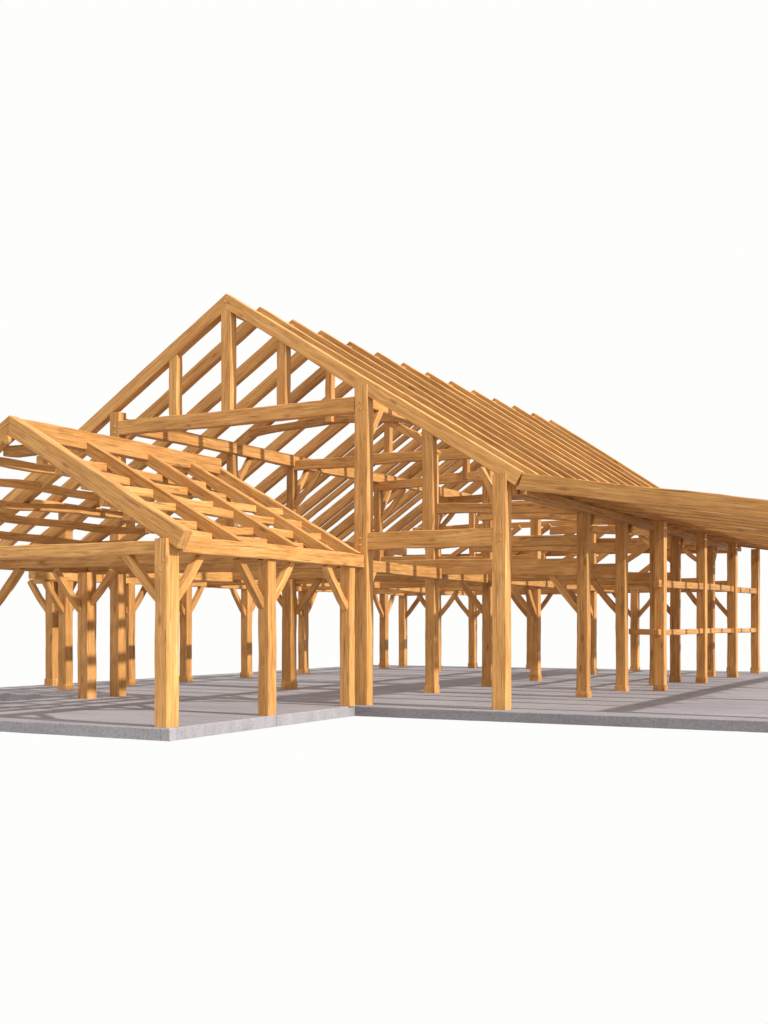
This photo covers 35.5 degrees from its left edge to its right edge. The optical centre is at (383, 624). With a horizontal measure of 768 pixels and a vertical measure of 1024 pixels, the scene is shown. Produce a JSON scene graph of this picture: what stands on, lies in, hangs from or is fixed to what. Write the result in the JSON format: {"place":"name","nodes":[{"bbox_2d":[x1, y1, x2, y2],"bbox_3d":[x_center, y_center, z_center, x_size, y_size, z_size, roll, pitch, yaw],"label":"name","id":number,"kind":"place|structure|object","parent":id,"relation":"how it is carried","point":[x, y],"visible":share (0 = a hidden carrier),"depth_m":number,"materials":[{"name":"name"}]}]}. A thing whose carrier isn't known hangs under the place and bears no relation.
{"place":"outdoors","nodes":[
{"label":"outdoors","id":0,"kind":"place"},
{"bbox_2d":[0,665,767,740],"bbox_3d":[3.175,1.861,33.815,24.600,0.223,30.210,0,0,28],"label":"concrete slab","id":1,"kind":"structure","parent":0,"point":[214,704],"depth_m":26.75,"materials":[{"name":"grey concrete"}]},
{"bbox_2d":[0,415,363,727],"bbox_3d":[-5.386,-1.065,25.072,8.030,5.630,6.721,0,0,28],"label":"timber wing frame","id":2,"kind":"object","parent":1,"relation":"on","point":[198,540],"visible":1,"depth_m":23.90,"materials":[{"name":"brown wood"}]},
{"bbox_2d":[0,294,727,709],"bbox_3d":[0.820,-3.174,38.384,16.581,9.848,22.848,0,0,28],"label":"timber hall frame","id":3,"kind":"object","parent":1,"relation":"on","point":[502,444],"visible":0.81,"depth_m":32.06,"materials":[{"name":"brown wood"}]},
{"bbox_2d":[518,473,767,690],"bbox_3d":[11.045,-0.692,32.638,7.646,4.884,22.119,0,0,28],"label":"timber leanto frame","id":4,"kind":"object","parent":1,"relation":"on","point":[733,524],"visible":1,"depth_m":31.88,"materials":[{"name":"brown wood"}]},
{"bbox_2d":[0,0,767,1023],"label":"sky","id":5,"kind":"structure","parent":0,"point":[555,210],"materials":[{"name":"white"}]}
]}

